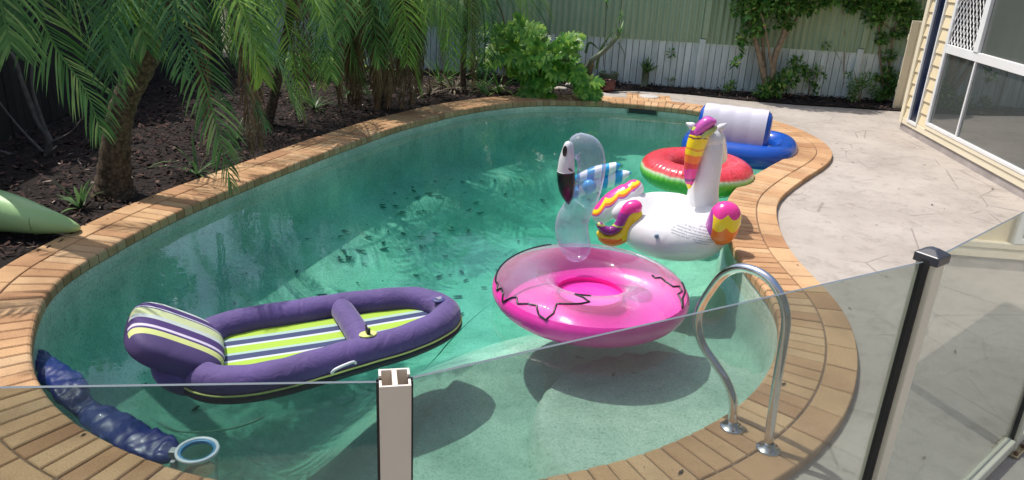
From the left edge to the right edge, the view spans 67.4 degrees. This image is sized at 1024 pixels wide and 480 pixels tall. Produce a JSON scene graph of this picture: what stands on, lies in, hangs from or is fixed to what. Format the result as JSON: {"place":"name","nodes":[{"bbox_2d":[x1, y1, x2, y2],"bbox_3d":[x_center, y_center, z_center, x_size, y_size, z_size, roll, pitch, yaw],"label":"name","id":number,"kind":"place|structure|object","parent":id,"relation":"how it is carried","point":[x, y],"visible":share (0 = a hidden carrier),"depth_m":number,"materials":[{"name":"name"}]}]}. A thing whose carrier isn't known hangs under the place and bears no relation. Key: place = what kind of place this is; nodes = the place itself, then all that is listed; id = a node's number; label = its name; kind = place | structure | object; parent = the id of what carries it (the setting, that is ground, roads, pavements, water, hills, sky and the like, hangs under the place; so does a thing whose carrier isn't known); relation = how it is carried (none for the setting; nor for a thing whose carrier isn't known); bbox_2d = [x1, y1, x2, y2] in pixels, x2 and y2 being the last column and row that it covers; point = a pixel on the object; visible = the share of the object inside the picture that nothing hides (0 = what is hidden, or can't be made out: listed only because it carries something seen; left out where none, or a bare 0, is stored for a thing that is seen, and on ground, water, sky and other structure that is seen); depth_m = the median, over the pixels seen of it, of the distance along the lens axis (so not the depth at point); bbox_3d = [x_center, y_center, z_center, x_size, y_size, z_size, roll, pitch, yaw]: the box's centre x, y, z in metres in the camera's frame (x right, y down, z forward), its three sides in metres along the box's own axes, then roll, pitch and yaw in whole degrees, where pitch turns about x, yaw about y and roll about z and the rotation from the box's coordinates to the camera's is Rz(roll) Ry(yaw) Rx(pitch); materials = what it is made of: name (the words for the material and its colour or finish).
{"place":"outdoors","nodes":[
{"label":"outdoors","id":0,"kind":"place"},
{"bbox_2d":[33,106,776,479],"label":"pool shell","id":1,"kind":"object","parent":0,"point":[547,412],"visible":0.56,"depth_m":5.27},
{"bbox_2d":[144,157,706,411],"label":"sunken leaves","id":2,"kind":"object","parent":1,"relation":"on","point":[348,258],"visible":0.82,"depth_m":7.17,"materials":[{"name":"brown plant"}]},
{"bbox_2d":[627,107,657,115],"bbox_3d":[1.652,-1.627,9.727,0.380,0.075,0.045,6,22,8],"label":"skimmer box","id":3,"kind":"object","parent":1,"relation":"attached to","point":[642,111],"visible":1,"depth_m":9.71,"materials":[{"name":"black plastic"}]},
{"bbox_2d":[0,52,901,268],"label":"mulch bed","id":4,"kind":"object","parent":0,"point":[36,189],"visible":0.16,"depth_m":7.34,"materials":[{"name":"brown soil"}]},
{"bbox_2d":[0,190,80,234],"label":"kayak","id":5,"kind":"object","parent":4,"relation":"on","point":[19,214],"visible":1,"depth_m":4.72,"materials":[{"name":"green plastic"}]},
{"bbox_2d":[0,50,83,155],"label":"bare branch","id":6,"kind":"object","parent":4,"relation":"on","point":[38,118],"visible":0.79,"depth_m":6.35,"materials":[{"name":"brown wood"}]},
{"bbox_2d":[0,0,144,150],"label":"palm tree","id":7,"kind":"object","parent":4,"relation":"on","point":[17,44],"visible":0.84,"depth_m":4.20,"materials":[{"name":"green plant"}]},
{"bbox_2d":[55,179,99,212],"bbox_3d":[-3.022,-0.343,5.355,0.299,0.228,0.390,-12,26,-34],"label":"lily plant","id":8,"kind":"object","parent":4,"relation":"on","point":[81,199],"visible":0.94,"depth_m":5.31,"materials":[{"name":"green plant"}]},
{"bbox_2d":[0,0,222,142],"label":"side fence","id":9,"kind":"object","parent":4,"relation":"on","point":[13,101],"visible":0.38,"depth_m":7.46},
{"bbox_2d":[145,133,244,176],"bbox_3d":[-2.529,-0.641,6.195,0.692,0.422,0.673,3,21,0],"label":"lily plant","id":10,"kind":"object","parent":4,"relation":"on","point":[194,164],"visible":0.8,"depth_m":6.19,"materials":[{"name":"green plant"}]},
{"bbox_2d":[70,0,335,201],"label":"palm tree","id":11,"kind":"object","parent":4,"relation":"on","point":[113,178],"visible":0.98,"depth_m":4.79,"materials":[{"name":"green plant"}]},
{"bbox_2d":[220,118,249,144],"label":"strappy clump","id":12,"kind":"object","parent":4,"relation":"on","point":[236,136],"visible":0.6,"depth_m":7.26,"materials":[{"name":"green plant"}]},
{"bbox_2d":[169,0,430,125],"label":"palm tree","id":13,"kind":"object","parent":4,"relation":"on","point":[291,15],"visible":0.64,"depth_m":7.12,"materials":[{"name":"green plant"}]},
{"bbox_2d":[294,78,346,113],"bbox_3d":[-2.208,-1.589,8.566,0.665,0.536,0.692,22,28,39],"label":"strappy clump","id":14,"kind":"object","parent":4,"relation":"on","point":[312,101],"visible":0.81,"depth_m":8.62,"materials":[{"name":"green plant"}]},
{"bbox_2d":[285,51,395,79],"bbox_3d":[-2.284,-2.318,10.281,1.594,0.479,0.575,3,21,0],"label":"understory shrub","id":15,"kind":"object","parent":4,"relation":"on","point":[288,53],"visible":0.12,"depth_m":10.25,"materials":[{"name":"green plant"}]},
{"bbox_2d":[330,61,369,97],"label":"strappy clump","id":16,"kind":"object","parent":4,"relation":"on","point":[348,87],"visible":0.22,"depth_m":9.46,"materials":[{"name":"green plant"}]},
{"bbox_2d":[300,0,490,109],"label":"palm tree","id":17,"kind":"object","parent":4,"relation":"on","point":[413,39],"visible":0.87,"depth_m":8.17,"materials":[{"name":"green plant"}]},
{"bbox_2d":[415,73,461,97],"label":"strappy clump","id":18,"kind":"object","parent":4,"relation":"on","point":[431,89],"visible":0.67,"depth_m":9.65,"materials":[{"name":"green plant"}]},
{"bbox_2d":[423,54,466,89],"bbox_3d":[-0.979,-2.223,10.378,0.908,0.730,0.961,3,21,0],"label":"strappy clump","id":19,"kind":"object","parent":4,"relation":"on","point":[438,79],"visible":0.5,"depth_m":10.36,"materials":[{"name":"green plant"}]},
{"bbox_2d":[434,73,472,94],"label":"withered lily","id":20,"kind":"object","parent":4,"relation":"on","point":[452,86],"visible":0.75,"depth_m":9.98,"materials":[{"name":"beige plant"}]},
{"bbox_2d":[457,19,499,79],"bbox_3d":[-0.363,-2.665,10.780,0.936,0.917,0.530,10,22,17],"label":"understory shrub","id":21,"kind":"object","parent":4,"relation":"on","point":[481,56],"visible":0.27,"depth_m":10.80,"materials":[{"name":"green plant"}]},
{"bbox_2d":[467,68,506,95],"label":"withered lily","id":22,"kind":"object","parent":4,"relation":"on","point":[480,85],"visible":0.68,"depth_m":10.10,"materials":[{"name":"green plant"}]},
{"bbox_2d":[420,0,554,94],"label":"palm tree","id":23,"kind":"object","parent":4,"relation":"on","point":[466,27],"visible":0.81,"depth_m":9.20,"materials":[{"name":"green plant"}]},
{"bbox_2d":[470,65,519,96],"bbox_3d":[-0.144,-2.058,9.991,0.850,0.608,0.800,12,23,21],"label":"strappy clump","id":24,"kind":"object","parent":4,"relation":"on","point":[499,89],"visible":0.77,"depth_m":10.00,"materials":[{"name":"green plant"}]},
{"bbox_2d":[483,11,605,107],"bbox_3d":[0.413,-2.226,9.763,1.585,1.286,0.813,3,21,0],"label":"philodendron","id":25,"kind":"object","parent":4,"relation":"on","point":[541,72],"visible":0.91,"depth_m":9.56,"materials":[{"name":"green plant"}]},
{"bbox_2d":[554,86,566,90],"bbox_3d":[0.655,-2.060,10.494,0.201,0.112,0.155,3,21,0],"label":"rock","id":26,"kind":"object","parent":4,"relation":"on","point":[561,88],"visible":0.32,"depth_m":10.43,"materials":[{"name":"white stone"}]},
{"bbox_2d":[228,0,926,100],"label":"back fence","id":27,"kind":"object","parent":4,"relation":"on","point":[699,36],"visible":0.35,"depth_m":10.94,"materials":[{"name":"green metal"}]},
{"bbox_2d":[585,61,595,76],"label":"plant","id":28,"kind":"object","parent":4,"relation":"on","point":[592,66],"visible":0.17,"depth_m":11.19,"materials":[{"name":"plant"}]},
{"bbox_2d":[577,0,630,75],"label":"leaning yucca","id":29,"kind":"object","parent":4,"relation":"on","point":[606,48],"visible":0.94,"depth_m":10.55,"materials":[{"name":"green plant"}]},
{"bbox_2d":[600,79,615,91],"bbox_3d":[1.320,-2.141,10.626,0.230,0.142,0.230,3,21,0],"label":"plant pot","id":30,"kind":"object","parent":4,"relation":"on","point":[610,84],"visible":0.78,"depth_m":10.54,"materials":[{"name":"red ceramic"}]},
{"bbox_2d":[599,71,618,81],"bbox_3d":[1.400,-2.350,11.136,0.290,0.165,0.290,3,21,0],"label":"plant pot","id":31,"kind":"object","parent":4,"relation":"on","point":[605,75],"visible":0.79,"depth_m":11.03,"materials":[{"name":"green ceramic"}]},
{"bbox_2d":[634,56,658,86],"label":"succulent","id":32,"kind":"object","parent":4,"relation":"on","point":[646,67],"visible":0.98,"depth_m":11.03,"materials":[{"name":"green plant"}]},
{"bbox_2d":[665,47,675,57],"bbox_3d":[2.266,-2.520,11.125,0.253,0.579,0.243,-8,24,-26],"label":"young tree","id":33,"kind":"object","parent":4,"relation":"on","point":[673,49],"visible":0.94,"depth_m":11.02,"materials":[{"name":"green plant"}]},
{"bbox_2d":[721,79,738,93],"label":"shrub","id":34,"kind":"object","parent":4,"relation":"on","point":[727,87],"visible":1,"depth_m":10.76,"materials":[{"name":"green plant"}]},
{"bbox_2d":[728,0,845,101],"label":"climbing plant","id":35,"kind":"object","parent":4,"relation":"on","point":[779,8],"visible":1,"depth_m":10.47,"materials":[{"name":"green plant"}]},
{"bbox_2d":[804,63,827,95],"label":"shrub","id":36,"kind":"object","parent":4,"relation":"on","point":[814,84],"visible":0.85,"depth_m":10.94,"materials":[{"name":"green plant"}]},
{"bbox_2d":[821,0,859,83],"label":"sapling","id":37,"kind":"object","parent":4,"relation":"on","point":[823,48],"visible":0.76,"depth_m":10.77,"materials":[{"name":"green plant"}]},
{"bbox_2d":[843,69,883,101],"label":"shrub","id":38,"kind":"object","parent":4,"relation":"on","point":[862,82],"visible":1,"depth_m":10.69,"materials":[{"name":"green plant"}]},
{"bbox_2d":[840,0,923,100],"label":"leafy shrub","id":39,"kind":"object","parent":4,"relation":"on","point":[881,7],"visible":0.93,"depth_m":10.51,"materials":[{"name":"green plant"}]},
{"bbox_2d":[872,70,899,100],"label":"shrub","id":40,"kind":"object","parent":4,"relation":"on","point":[889,96],"visible":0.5,"depth_m":10.76,"materials":[{"name":"green plant"}]},
{"bbox_2d":[892,21,921,107],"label":"side gate","id":41,"kind":"structure","parent":4,"relation":"on","point":[909,54],"depth_m":10.29,"materials":[{"name":"beige paint"}]},
{"bbox_2d":[220,6,900,111],"bbox_3d":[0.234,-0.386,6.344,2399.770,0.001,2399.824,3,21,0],"label":"ground","id":42,"kind":"structure","parent":0,"point":[666,92],"depth_m":10.79,"materials":[{"name":"soil"}]},
{"bbox_2d":[602,91,1023,479],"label":"deck paving","id":43,"kind":"structure","parent":0,"point":[864,206],"depth_m":5.05,"materials":[{"name":"concrete"}]},
{"bbox_2d":[376,368,412,479],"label":"fence post","id":44,"kind":"object","parent":43,"relation":"on","point":[394,395],"visible":1,"depth_m":1.27,"materials":[{"name":"white metal"}]},
{"bbox_2d":[0,381,377,471],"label":"glass panel","id":45,"kind":"object","parent":44,"relation":"attached to","point":[124,385],"visible":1,"depth_m":1.22,"materials":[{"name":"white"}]},
{"bbox_2d":[412,261,922,377],"bbox_3d":[0.390,0.706,1.801,1.332,1.217,0.045,-8,24,-27],"label":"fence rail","id":46,"kind":"object","parent":44,"relation":"attached to","point":[416,376],"visible":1,"depth_m":1.49,"materials":[{"name":"white"}]},
{"bbox_2d":[0,97,826,479],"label":"coping mortar","id":47,"kind":"object","parent":43,"relation":"on","point":[546,479],"visible":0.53,"depth_m":4.14,"materials":[{"name":"concrete"}]},
{"bbox_2d":[0,95,857,479],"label":"pool coping","id":48,"kind":"object","parent":47,"relation":"on","point":[38,429],"visible":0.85,"depth_m":3.96,"materials":[{"name":"brick"}]},
{"bbox_2d":[693,263,790,456],"bbox_3d":[0.933,0.447,3.125,0.100,0.738,0.497,-14,27,-37],"label":"grab rail","id":49,"kind":"object","parent":48,"relation":"on","point":[766,446],"visible":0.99,"depth_m":3.08,"materials":[{"name":"silver metal"}]},
{"bbox_2d":[38,115,1016,473],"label":"fallen litter","id":50,"kind":"object","parent":43,"relation":"on","point":[644,467],"visible":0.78,"depth_m":4.06,"materials":[{"name":"brown plant"}]},
{"bbox_2d":[627,93,670,101],"bbox_3d":[1.818,-1.882,10.223,0.592,0.046,0.381,7,22,9],"label":"paver apron","id":51,"kind":"object","parent":43,"relation":"on","point":[661,97],"visible":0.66,"depth_m":10.18,"materials":[{"name":"brick"}]},
{"bbox_2d":[639,94,658,98],"bbox_3d":[1.827,-1.915,10.237,0.264,0.018,0.264,3,21,0],"label":"paving lid","id":52,"kind":"object","parent":51,"relation":"on","point":[651,96],"visible":1,"depth_m":10.20,"materials":[{"name":"white concrete"}]},
{"bbox_2d":[858,246,950,479],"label":"fence post","id":53,"kind":"object","parent":43,"relation":"on","point":[917,310],"visible":1,"depth_m":1.98,"materials":[{"name":"cream painted metal"},{"name":"black rubber"},{"name":"charcoal plastic"}]},
{"bbox_2d":[946,212,1023,479],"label":"glass panel","id":54,"kind":"object","parent":53,"relation":"attached to","point":[991,460],"visible":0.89,"depth_m":3.07,"materials":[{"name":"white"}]},
{"bbox_2d":[899,0,1023,198],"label":"house","id":55,"kind":"structure","parent":43,"relation":"on","point":[963,102],"depth_m":7.71,"materials":[{"name":"beige paint"}]},
{"bbox_2d":[906,0,948,125],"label":"narrow window","id":56,"kind":"structure","parent":55,"relation":"in","point":[938,16],"depth_m":8.71,"materials":[{"name":"white metal"}]},
{"bbox_2d":[925,0,1023,175],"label":"window","id":57,"kind":"structure","parent":55,"relation":"in","point":[977,100],"depth_m":7.51,"materials":[{"name":"white metal"}]},
{"bbox_2d":[992,381,1023,458],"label":"fence post","id":58,"kind":"object","parent":43,"relation":"on","point":[1015,430],"visible":0.62,"depth_m":3.21,"materials":[{"name":"cream painted metal"},{"name":"black rubber"},{"name":"charcoal plastic"}]},
{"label":"pool water","id":59,"kind":"structure","parent":0,"visible":0},
{"bbox_2d":[35,349,181,464],"bbox_3d":[-1.913,0.757,3.482,1.279,0.127,0.188,18,26,32],"label":"blue tube float","id":60,"kind":"object","parent":59,"relation":"on","point":[124,431],"visible":0.88,"depth_m":3.38,"materials":[{"name":"blue plastic"}]},
{"bbox_2d":[168,436,219,478],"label":"chlorine cup","id":61,"kind":"object","parent":59,"relation":"on","point":[205,466],"visible":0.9,"depth_m":3.04,"materials":[{"name":"white plastic"}]},
{"bbox_2d":[159,416,264,432],"bbox_3d":[-1.597,0.980,4.062,0.540,0.012,0.126,0,22,-9],"label":"pool hose","id":62,"kind":"object","parent":59,"relation":"in","point":[209,431],"visible":1,"depth_m":4.03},
{"bbox_2d":[124,287,461,404],"bbox_3d":[-1.003,0.445,3.829,1.650,0.366,0.787,-7,24,-24],"label":"float lounger","id":63,"kind":"object","parent":59,"relation":"on","point":[334,337],"visible":0.98,"depth_m":3.73,"materials":[{"name":"purple plastic"}]},
{"bbox_2d":[492,133,689,347],"bbox_3d":[0.472,-0.033,4.357,1.142,0.957,1.142,3,21,0],"label":"flamingo float","id":64,"kind":"object","parent":59,"relation":"on","point":[561,294],"visible":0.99,"depth_m":4.59,"materials":[{"name":"pink plastic"}]},
{"bbox_2d":[572,162,630,198],"bbox_3d":[0.744,-0.489,6.570,0.547,0.350,0.211,3,21,0],"label":"striped float","id":65,"kind":"object","parent":59,"relation":"on","point":[590,180],"visible":0.91,"depth_m":6.55,"materials":[{"name":"blue plastic"}]},
{"bbox_2d":[592,116,740,261],"bbox_3d":[1.099,-0.396,5.382,1.014,0.942,1.023,3,21,0],"label":"unicorn float","id":66,"kind":"object","parent":59,"relation":"on","point":[699,221],"visible":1,"depth_m":5.25,"materials":[{"name":"white plastic"}]},
{"bbox_2d":[640,147,753,197],"bbox_3d":[1.666,-0.620,6.943,1.010,0.255,1.010,3,21,0],"label":"watermelon float","id":67,"kind":"object","parent":59,"relation":"on","point":[662,169],"visible":0.56,"depth_m":6.66,"materials":[{"name":"red plastic"}]},
{"bbox_2d":[681,103,797,169],"bbox_3d":[2.379,-1.130,7.946,1.150,0.550,1.079,11,23,20],"label":"lounge float","id":68,"kind":"object","parent":59,"relation":"on","point":[754,140],"visible":0.66,"depth_m":7.60,"materials":[{"name":"blue plastic"}]}
]}

